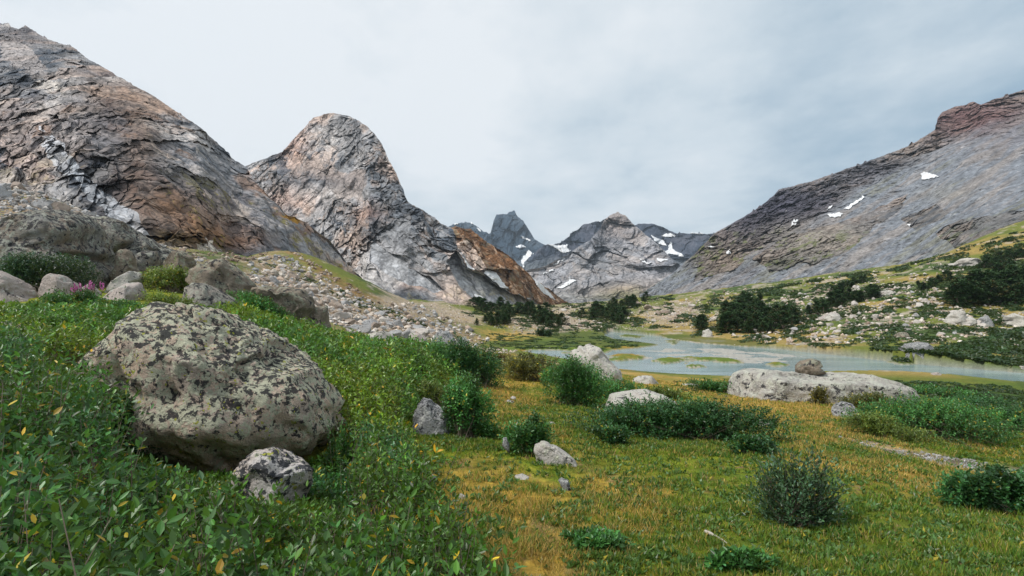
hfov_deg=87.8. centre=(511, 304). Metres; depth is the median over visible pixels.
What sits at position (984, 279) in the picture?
dwarf pine
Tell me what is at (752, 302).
dwarf pine
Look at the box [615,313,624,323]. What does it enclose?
dwarf pine
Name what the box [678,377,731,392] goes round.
willow shrub
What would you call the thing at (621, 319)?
dwarf pine
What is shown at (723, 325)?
dwarf pine
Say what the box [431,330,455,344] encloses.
boulder
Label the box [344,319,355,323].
loose rock
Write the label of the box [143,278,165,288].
willow shrub
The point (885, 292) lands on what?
boulder
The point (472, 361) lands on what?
willow shrub
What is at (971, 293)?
dwarf pine
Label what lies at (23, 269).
juniper shrub
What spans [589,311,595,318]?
dwarf pine
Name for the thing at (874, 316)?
loose rock
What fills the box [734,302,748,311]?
dwarf pine
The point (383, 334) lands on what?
boulder
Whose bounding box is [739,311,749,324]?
dwarf pine
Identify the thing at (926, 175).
snow patch
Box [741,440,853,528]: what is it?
willow shrub
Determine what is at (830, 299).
dwarf pine
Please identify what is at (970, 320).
boulder
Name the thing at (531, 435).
willow shrub
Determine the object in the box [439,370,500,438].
willow shrub
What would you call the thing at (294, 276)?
loose rock
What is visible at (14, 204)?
scree
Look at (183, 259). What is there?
boulder
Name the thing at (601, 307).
dwarf pine
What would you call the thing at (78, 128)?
rocky mountain
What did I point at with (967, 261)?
boulder
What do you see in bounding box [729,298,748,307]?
dwarf pine
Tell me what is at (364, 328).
loose rock
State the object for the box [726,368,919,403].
flat topped rock
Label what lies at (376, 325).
loose rock
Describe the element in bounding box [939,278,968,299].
dwarf pine
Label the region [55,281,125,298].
wildflower clump
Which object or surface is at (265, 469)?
boulder
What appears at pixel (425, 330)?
loose rock
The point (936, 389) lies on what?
willow shrub
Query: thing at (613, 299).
dwarf pine
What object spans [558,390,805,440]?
willow shrub
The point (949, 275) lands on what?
dwarf pine
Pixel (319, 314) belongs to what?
boulder
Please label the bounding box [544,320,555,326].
dwarf pine
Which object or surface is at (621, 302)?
dwarf pine
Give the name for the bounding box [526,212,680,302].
pointed peak
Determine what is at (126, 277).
boulder
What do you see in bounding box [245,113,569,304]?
dome mountain
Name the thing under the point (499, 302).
dwarf pine
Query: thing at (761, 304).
dwarf pine
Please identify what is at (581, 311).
dwarf pine
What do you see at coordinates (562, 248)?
snow patch
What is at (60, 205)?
loose rock
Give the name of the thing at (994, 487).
willow shrub
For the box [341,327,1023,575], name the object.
meadow grass
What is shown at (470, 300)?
dwarf pine
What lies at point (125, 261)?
boulder
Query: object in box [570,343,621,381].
boulder
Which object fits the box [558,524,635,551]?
willow shrub
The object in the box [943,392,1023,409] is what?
willow shrub
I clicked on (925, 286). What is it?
dwarf pine
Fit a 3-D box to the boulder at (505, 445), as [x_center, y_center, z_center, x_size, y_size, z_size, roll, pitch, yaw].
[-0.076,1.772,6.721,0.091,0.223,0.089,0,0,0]
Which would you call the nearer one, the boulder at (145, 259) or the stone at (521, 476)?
the stone at (521, 476)
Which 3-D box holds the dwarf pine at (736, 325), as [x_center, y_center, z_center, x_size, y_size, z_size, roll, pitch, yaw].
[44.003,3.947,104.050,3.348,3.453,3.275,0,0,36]
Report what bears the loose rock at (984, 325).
on the ground at (482, 329)
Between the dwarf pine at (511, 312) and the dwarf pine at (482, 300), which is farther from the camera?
the dwarf pine at (482, 300)
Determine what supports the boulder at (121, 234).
on the ground at (482, 329)
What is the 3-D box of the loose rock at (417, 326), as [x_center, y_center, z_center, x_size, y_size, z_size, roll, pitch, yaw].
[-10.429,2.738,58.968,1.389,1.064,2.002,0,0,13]
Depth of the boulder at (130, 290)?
15.24 m
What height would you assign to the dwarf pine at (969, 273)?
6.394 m
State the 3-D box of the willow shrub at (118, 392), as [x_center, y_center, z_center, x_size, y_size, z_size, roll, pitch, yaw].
[-3.912,1.142,5.322,0.976,1.078,0.623,0,0,0]
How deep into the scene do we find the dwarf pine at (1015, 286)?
105.29 m
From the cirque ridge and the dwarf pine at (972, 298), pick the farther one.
the cirque ridge
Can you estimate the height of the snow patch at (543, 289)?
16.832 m
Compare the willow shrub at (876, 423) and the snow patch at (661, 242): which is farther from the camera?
the snow patch at (661, 242)
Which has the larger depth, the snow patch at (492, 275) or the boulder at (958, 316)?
the snow patch at (492, 275)
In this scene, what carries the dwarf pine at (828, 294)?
on the ground at (482, 329)
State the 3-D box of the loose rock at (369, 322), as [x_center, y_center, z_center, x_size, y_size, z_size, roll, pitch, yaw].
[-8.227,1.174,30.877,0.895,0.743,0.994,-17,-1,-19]
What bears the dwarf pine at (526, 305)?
on the ground at (482, 329)
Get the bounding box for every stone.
[515,473,528,479]
[558,477,570,490]
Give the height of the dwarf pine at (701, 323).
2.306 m
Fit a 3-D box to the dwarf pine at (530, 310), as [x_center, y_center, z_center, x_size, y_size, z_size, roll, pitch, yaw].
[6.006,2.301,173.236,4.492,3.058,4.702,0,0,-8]
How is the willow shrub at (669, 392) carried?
on the ground at (482, 329)
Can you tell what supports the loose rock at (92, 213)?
on the ground at (482, 329)
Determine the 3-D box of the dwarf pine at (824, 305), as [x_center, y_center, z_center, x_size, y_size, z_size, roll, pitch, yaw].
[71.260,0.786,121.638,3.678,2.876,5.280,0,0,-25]
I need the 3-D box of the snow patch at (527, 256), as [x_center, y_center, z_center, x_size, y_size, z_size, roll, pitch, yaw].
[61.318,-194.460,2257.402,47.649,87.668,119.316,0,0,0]
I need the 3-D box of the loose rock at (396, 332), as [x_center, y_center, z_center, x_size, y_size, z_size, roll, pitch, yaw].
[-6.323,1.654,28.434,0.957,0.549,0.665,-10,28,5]
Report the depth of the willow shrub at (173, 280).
18.84 m
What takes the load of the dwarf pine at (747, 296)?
on the ground at (482, 329)
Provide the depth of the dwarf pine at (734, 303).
130.53 m
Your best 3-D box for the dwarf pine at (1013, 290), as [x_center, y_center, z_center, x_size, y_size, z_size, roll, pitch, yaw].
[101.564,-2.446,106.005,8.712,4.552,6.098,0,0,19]
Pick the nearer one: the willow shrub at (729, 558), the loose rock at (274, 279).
the willow shrub at (729, 558)
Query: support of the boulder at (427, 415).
on the ground at (482, 329)
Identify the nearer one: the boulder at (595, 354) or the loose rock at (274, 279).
the boulder at (595, 354)
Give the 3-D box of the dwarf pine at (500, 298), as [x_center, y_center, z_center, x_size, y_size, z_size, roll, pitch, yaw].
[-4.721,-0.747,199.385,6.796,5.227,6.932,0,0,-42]
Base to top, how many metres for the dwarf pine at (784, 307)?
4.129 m
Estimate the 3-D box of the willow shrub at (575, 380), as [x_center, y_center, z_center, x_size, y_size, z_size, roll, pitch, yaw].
[1.739,1.852,13.645,2.262,1.578,1.300,0,0,0]
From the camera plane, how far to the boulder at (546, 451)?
6.36 m
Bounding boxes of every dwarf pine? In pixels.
[464,297,478,306]
[472,296,484,308]
[473,298,487,308]
[486,318,497,325]
[487,302,496,311]
[493,312,501,319]
[495,301,503,309]
[497,296,505,305]
[501,303,515,312]
[502,308,515,316]
[515,302,527,312]
[519,301,533,314]
[524,308,532,315]
[534,311,546,323]
[540,302,558,312]
[541,309,555,319]
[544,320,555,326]
[555,312,569,324]
[555,317,562,325]
[574,307,587,316]
[585,309,600,317]
[586,302,599,314]
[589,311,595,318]
[595,304,604,313]
[601,310,610,319]
[605,297,617,306]
[608,312,615,321]
[609,307,625,316]
[614,313,629,323]
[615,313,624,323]
[617,299,625,307]
[620,306,630,315]
[623,298,634,308]
[624,296,636,306]
[640,291,650,300]
[691,313,718,328]
[694,321,710,329]
[710,311,740,332]
[711,313,741,332]
[714,311,735,332]
[716,301,740,315]
[717,300,727,313]
[717,301,730,311]
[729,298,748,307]
[729,317,742,332]
[733,311,743,326]
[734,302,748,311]
[739,291,756,303]
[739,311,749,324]
[740,316,759,333]
[744,323,753,333]
[745,311,767,323]
[745,312,762,321]
[747,299,764,308]
[753,300,769,309]
[757,292,763,300]
[757,305,775,313]
[758,321,769,331]
[766,320,776,332]
[770,310,804,328]
[776,305,794,322]
[786,306,803,324]
[788,306,810,320]
[805,304,814,313]
[810,299,820,310]
[812,305,821,315]
[819,302,832,313]
[820,298,829,310]
[825,291,835,299]
[827,293,846,305]
[827,297,835,304]
[832,297,850,306]
[835,291,854,302]
[848,294,861,302]
[852,292,868,300]
[853,290,870,300]
[858,276,868,282]
[863,284,884,295]
[864,287,883,298]
[918,282,930,290]
[926,278,941,286]
[933,287,966,304]
[934,270,953,277]
[936,274,944,282]
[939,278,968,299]
[942,279,966,301]
[943,291,980,306]
[945,271,954,280]
[945,282,967,303]
[949,281,993,303]
[961,271,1002,284]
[961,284,999,305]
[961,291,979,303]
[962,269,979,281]
[966,269,984,282]
[969,279,978,284]
[975,280,1014,305]
[977,259,989,267]
[978,277,1002,284]
[979,254,992,262]
[984,271,1005,282]
[989,262,1004,271]
[990,251,1010,260]
[994,283,1009,301]
[995,268,1022,285]
[1003,283,1023,302]
[1004,263,1019,282]
[1004,282,1023,301]
[1005,289,1023,304]
[1006,251,1022,260]
[1006,267,1023,279]
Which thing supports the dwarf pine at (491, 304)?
on the ground at (482, 329)
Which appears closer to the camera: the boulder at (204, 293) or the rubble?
the boulder at (204, 293)
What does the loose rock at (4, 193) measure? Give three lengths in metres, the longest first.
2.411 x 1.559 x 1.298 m
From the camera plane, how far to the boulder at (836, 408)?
13.54 m
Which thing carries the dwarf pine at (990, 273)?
on the ground at (482, 329)
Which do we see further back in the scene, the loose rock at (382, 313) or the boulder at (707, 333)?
the boulder at (707, 333)
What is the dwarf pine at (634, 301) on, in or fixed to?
on the ground at (482, 329)
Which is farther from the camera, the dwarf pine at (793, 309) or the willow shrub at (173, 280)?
the dwarf pine at (793, 309)
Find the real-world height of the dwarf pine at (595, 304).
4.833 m
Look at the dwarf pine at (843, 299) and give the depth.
126.39 m
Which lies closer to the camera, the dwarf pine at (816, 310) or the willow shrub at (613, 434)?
the willow shrub at (613, 434)
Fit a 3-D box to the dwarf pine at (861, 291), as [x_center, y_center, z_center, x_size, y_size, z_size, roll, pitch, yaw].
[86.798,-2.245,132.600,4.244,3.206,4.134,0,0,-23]
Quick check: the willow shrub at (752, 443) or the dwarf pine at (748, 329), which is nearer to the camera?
the willow shrub at (752, 443)
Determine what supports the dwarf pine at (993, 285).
on the ground at (482, 329)
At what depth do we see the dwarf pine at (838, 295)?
131.53 m
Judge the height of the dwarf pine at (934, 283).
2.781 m
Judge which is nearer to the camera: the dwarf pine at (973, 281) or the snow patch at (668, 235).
the dwarf pine at (973, 281)
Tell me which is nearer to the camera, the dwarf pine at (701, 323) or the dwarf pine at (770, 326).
the dwarf pine at (770, 326)
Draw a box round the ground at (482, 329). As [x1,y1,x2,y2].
[0,189,1023,575]
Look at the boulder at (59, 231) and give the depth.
20.04 m
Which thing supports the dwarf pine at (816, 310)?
on the ground at (482, 329)
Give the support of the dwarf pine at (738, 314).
on the ground at (482, 329)
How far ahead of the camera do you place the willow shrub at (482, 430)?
7.72 m
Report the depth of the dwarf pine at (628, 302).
209.84 m
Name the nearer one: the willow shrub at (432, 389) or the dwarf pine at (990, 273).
the willow shrub at (432, 389)
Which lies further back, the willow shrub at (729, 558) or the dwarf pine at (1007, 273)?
the dwarf pine at (1007, 273)
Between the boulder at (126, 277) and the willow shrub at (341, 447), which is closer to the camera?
the willow shrub at (341, 447)
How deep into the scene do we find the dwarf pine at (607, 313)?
162.52 m
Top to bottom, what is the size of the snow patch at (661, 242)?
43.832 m
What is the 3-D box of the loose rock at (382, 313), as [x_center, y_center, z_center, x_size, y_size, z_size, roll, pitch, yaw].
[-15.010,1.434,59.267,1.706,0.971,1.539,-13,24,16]
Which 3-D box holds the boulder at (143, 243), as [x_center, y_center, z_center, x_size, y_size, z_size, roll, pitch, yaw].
[-18.680,-2.530,27.825,3.284,2.394,4.056,0,0,0]
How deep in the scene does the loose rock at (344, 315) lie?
29.01 m
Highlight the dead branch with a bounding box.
[704,530,726,542]
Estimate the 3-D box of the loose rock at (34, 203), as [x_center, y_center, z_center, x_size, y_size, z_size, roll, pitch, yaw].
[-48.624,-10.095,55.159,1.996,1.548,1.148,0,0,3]
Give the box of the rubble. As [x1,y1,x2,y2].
[483,262,1023,353]
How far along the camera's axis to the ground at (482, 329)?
56.10 m
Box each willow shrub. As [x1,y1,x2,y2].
[31,288,111,306]
[85,373,167,463]
[98,297,146,308]
[133,288,199,304]
[140,257,188,292]
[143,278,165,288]
[225,289,299,322]
[323,415,359,471]
[381,342,443,377]
[413,374,456,406]
[421,330,507,387]
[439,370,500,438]
[471,421,501,438]
[496,352,516,366]
[497,410,555,453]
[498,350,563,381]
[532,327,554,335]
[537,348,616,407]
[539,362,589,383]
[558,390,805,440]
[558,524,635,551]
[584,422,634,445]
[592,377,643,397]
[645,382,694,399]
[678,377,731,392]
[700,544,780,573]
[724,430,786,455]
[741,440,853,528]
[807,385,831,404]
[834,388,1023,448]
[837,388,894,411]
[839,409,947,445]
[909,382,996,398]
[928,461,1023,514]
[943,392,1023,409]
[966,400,1023,430]
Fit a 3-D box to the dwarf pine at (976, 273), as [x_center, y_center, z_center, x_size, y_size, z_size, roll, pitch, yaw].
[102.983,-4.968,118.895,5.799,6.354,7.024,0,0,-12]
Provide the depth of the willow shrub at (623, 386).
15.74 m
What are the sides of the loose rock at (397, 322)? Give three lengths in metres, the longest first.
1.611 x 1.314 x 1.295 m
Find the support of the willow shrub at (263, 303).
on the ground at (482, 329)
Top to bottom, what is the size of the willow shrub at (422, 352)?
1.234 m
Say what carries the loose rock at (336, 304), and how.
on the ground at (482, 329)
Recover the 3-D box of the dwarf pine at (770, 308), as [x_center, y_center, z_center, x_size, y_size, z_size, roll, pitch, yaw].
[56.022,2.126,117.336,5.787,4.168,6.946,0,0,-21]
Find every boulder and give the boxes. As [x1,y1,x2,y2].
[0,209,114,287]
[0,271,38,302]
[37,273,81,297]
[73,339,129,392]
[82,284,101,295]
[92,216,142,251]
[103,282,146,300]
[104,271,143,292]
[105,301,346,474]
[109,249,139,280]
[114,234,196,266]
[135,251,162,275]
[163,250,195,270]
[183,282,237,307]
[185,258,256,303]
[231,447,313,504]
[250,285,314,321]
[307,305,330,327]
[368,331,393,339]
[409,332,427,342]
[412,397,451,434]
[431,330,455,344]
[502,437,509,453]
[534,441,577,466]
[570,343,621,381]
[606,389,679,409]
[632,375,658,384]
[702,329,712,336]
[795,358,825,374]
[818,312,840,319]
[824,314,841,320]
[831,401,857,417]
[878,290,895,297]
[894,332,909,337]
[899,342,933,360]
[943,310,966,324]
[944,258,980,267]
[964,316,976,325]
[978,315,993,326]
[1002,313,1023,326]
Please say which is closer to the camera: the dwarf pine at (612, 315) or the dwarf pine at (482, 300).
the dwarf pine at (612, 315)
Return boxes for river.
[528,332,1023,381]
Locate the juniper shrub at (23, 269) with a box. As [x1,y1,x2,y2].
[0,247,104,292]
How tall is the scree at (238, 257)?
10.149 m
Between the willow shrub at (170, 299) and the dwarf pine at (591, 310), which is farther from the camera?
the dwarf pine at (591, 310)
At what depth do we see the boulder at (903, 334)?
74.03 m
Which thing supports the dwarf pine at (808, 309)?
on the ground at (482, 329)
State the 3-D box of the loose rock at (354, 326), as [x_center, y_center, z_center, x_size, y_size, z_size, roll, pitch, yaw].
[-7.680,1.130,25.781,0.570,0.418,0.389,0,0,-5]
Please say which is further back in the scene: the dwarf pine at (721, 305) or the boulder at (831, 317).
the dwarf pine at (721, 305)
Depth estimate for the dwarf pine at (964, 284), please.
106.12 m
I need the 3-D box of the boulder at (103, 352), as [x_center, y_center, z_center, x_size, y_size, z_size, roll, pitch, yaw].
[-5.655,1.069,7.417,0.955,1.496,1.009,0,0,0]
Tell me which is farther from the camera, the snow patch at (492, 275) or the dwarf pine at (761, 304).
the snow patch at (492, 275)
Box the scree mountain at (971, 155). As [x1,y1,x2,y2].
[639,90,1023,296]
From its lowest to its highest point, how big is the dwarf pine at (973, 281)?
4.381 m
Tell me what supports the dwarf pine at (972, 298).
on the ground at (482, 329)
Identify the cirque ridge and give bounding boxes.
[524,219,713,270]
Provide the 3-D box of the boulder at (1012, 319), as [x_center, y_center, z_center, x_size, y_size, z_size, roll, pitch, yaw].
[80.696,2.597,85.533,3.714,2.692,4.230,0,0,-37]
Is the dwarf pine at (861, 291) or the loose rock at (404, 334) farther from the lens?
the dwarf pine at (861, 291)
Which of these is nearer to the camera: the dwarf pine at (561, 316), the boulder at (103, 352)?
the boulder at (103, 352)
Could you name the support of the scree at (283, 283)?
on the ground at (482, 329)
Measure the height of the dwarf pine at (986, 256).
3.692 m
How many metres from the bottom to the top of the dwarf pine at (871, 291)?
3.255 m
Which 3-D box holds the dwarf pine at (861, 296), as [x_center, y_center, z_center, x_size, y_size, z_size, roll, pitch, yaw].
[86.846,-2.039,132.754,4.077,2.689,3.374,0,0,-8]
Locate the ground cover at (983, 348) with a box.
[247,231,1023,409]
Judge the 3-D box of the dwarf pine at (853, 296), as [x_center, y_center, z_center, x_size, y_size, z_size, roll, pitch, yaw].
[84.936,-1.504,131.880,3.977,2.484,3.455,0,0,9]
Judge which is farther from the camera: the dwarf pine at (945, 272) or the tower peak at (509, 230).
the tower peak at (509, 230)
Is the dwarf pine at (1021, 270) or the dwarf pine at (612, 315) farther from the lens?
the dwarf pine at (612, 315)
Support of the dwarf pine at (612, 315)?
on the ground at (482, 329)
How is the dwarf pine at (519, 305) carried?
on the ground at (482, 329)
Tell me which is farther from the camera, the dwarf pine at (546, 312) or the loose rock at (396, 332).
the dwarf pine at (546, 312)
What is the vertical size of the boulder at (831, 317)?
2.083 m
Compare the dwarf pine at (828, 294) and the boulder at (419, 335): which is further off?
the dwarf pine at (828, 294)
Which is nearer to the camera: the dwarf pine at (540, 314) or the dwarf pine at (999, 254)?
the dwarf pine at (540, 314)
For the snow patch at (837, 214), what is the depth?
426.56 m
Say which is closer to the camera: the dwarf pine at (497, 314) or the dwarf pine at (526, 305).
the dwarf pine at (497, 314)
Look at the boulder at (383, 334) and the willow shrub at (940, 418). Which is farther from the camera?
the boulder at (383, 334)
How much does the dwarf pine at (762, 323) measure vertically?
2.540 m
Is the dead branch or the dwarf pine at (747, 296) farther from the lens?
the dwarf pine at (747, 296)
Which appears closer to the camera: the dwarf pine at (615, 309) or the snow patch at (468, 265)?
the dwarf pine at (615, 309)
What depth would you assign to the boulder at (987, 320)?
85.04 m
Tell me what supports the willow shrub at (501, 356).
on the ground at (482, 329)
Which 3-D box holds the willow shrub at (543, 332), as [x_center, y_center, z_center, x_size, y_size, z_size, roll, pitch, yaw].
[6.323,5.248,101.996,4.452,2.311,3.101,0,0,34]
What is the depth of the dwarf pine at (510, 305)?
175.62 m
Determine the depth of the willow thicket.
2.66 m
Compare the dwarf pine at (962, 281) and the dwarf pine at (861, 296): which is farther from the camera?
the dwarf pine at (861, 296)
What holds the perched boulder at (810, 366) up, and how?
on the flat topped rock at (776, 385)
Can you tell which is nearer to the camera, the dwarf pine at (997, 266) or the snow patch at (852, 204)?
the dwarf pine at (997, 266)
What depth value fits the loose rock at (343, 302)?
58.76 m
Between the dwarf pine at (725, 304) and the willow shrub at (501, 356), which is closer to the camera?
the willow shrub at (501, 356)
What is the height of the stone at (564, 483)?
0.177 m
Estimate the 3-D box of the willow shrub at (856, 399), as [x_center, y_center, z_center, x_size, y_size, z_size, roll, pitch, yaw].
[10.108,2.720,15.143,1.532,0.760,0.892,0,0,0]
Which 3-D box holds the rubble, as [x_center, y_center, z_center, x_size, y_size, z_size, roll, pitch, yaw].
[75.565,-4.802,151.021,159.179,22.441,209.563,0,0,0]
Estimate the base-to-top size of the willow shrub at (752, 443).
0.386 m
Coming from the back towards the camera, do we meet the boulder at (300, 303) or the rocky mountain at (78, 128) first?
the rocky mountain at (78, 128)
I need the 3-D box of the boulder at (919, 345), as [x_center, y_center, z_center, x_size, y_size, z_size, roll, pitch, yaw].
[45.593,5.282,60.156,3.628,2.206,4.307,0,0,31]
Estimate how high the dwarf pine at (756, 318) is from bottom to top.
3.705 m
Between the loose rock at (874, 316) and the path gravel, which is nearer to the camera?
the path gravel
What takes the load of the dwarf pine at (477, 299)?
on the ground at (482, 329)
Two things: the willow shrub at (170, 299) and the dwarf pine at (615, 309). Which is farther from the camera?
the dwarf pine at (615, 309)
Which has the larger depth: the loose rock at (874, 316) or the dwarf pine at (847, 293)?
the dwarf pine at (847, 293)
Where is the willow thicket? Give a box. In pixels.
[0,298,527,575]
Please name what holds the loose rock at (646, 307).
on the ground at (482, 329)
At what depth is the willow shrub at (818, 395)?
17.35 m
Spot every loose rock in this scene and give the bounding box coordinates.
[0,189,11,197]
[10,182,27,190]
[31,200,52,208]
[51,202,70,210]
[85,211,96,215]
[269,277,279,284]
[289,273,298,278]
[310,287,318,293]
[329,300,343,309]
[332,312,348,319]
[341,300,350,304]
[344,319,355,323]
[349,324,358,328]
[359,324,370,332]
[361,319,377,325]
[371,322,380,327]
[374,311,385,315]
[388,330,401,337]
[392,319,404,328]
[401,330,409,337]
[413,325,425,328]
[414,328,429,333]
[644,305,651,309]
[871,314,878,319]
[977,323,988,327]
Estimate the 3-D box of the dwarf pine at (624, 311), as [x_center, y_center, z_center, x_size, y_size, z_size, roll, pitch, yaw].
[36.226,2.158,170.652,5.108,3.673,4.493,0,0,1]
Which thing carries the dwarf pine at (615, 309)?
on the ground at (482, 329)
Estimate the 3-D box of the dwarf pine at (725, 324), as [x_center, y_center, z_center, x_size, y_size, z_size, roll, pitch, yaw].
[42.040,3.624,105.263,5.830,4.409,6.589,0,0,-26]
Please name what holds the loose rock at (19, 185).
on the ground at (482, 329)
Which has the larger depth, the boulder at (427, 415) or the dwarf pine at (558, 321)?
the dwarf pine at (558, 321)
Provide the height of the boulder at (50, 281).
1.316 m
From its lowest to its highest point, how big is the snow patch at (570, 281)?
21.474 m
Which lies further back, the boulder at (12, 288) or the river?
the river
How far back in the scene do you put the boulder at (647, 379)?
21.98 m
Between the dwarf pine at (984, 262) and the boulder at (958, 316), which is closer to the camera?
the boulder at (958, 316)
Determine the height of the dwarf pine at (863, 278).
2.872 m
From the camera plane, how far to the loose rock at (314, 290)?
59.07 m
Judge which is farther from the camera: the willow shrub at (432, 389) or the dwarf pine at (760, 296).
the dwarf pine at (760, 296)
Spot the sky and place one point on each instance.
(682, 116)
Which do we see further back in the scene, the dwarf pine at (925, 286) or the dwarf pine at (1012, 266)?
the dwarf pine at (925, 286)
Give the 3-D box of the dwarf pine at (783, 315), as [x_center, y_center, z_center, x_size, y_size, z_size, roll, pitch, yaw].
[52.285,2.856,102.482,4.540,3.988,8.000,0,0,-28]
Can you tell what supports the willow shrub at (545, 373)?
on the ground at (482, 329)
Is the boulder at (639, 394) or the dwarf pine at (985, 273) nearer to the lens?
the boulder at (639, 394)
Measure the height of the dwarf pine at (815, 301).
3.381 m
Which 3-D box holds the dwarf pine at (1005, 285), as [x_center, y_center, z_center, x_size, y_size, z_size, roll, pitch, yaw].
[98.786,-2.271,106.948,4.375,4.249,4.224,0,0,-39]
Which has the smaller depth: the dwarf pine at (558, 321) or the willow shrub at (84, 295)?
the willow shrub at (84, 295)
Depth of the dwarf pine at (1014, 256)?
162.65 m
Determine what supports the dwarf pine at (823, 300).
on the ground at (482, 329)
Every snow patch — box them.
[455,249,484,275]
[484,270,509,289]
[521,250,531,267]
[532,277,554,299]
[547,244,570,252]
[556,277,575,288]
[651,235,666,245]
[662,233,675,237]
[665,242,683,256]
[827,212,842,217]
[844,196,864,209]
[920,172,938,179]
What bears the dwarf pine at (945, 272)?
on the ground at (482, 329)
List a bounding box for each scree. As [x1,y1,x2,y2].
[0,183,483,345]
[0,186,693,347]
[168,246,380,303]
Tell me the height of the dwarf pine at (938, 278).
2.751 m
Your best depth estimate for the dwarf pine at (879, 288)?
140.04 m
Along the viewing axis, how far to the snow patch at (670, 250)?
1755.58 m
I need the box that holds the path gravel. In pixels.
[839,435,1023,471]
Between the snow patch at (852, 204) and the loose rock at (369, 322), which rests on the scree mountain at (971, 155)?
the snow patch at (852, 204)
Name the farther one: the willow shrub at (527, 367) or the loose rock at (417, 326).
the loose rock at (417, 326)
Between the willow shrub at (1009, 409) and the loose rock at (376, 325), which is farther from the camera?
the loose rock at (376, 325)
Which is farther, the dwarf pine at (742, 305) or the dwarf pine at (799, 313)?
the dwarf pine at (742, 305)
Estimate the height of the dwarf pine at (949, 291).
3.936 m
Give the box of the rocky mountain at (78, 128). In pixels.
[0,23,361,277]
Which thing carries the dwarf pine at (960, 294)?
on the ground at (482, 329)
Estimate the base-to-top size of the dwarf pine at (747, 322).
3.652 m
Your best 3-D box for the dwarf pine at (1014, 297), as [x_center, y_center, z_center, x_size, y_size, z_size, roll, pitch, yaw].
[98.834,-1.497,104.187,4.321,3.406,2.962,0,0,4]
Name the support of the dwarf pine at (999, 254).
on the ground at (482, 329)
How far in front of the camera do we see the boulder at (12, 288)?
14.77 m
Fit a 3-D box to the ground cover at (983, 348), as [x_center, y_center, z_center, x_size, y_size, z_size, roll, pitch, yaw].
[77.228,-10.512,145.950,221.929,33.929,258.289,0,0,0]
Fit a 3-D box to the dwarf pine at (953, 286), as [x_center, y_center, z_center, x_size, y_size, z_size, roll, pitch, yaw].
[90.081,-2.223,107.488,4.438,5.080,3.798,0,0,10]
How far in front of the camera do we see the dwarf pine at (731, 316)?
104.47 m
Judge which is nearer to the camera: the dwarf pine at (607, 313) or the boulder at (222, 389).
the boulder at (222, 389)
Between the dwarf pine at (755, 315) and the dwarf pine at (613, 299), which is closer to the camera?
the dwarf pine at (755, 315)
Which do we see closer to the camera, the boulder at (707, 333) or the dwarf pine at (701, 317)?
the boulder at (707, 333)
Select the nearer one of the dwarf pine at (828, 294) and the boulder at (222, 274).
the boulder at (222, 274)
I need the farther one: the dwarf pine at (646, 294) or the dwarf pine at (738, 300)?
the dwarf pine at (646, 294)
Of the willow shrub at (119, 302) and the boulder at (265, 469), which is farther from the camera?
the willow shrub at (119, 302)
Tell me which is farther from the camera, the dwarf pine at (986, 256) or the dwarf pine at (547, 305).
the dwarf pine at (547, 305)
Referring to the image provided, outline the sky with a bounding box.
[0,0,1023,244]
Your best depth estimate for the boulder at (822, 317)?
110.15 m
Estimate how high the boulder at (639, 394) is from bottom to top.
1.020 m
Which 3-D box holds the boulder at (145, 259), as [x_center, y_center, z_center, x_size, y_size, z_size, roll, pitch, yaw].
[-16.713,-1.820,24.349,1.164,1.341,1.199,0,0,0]
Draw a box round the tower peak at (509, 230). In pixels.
[449,210,543,268]

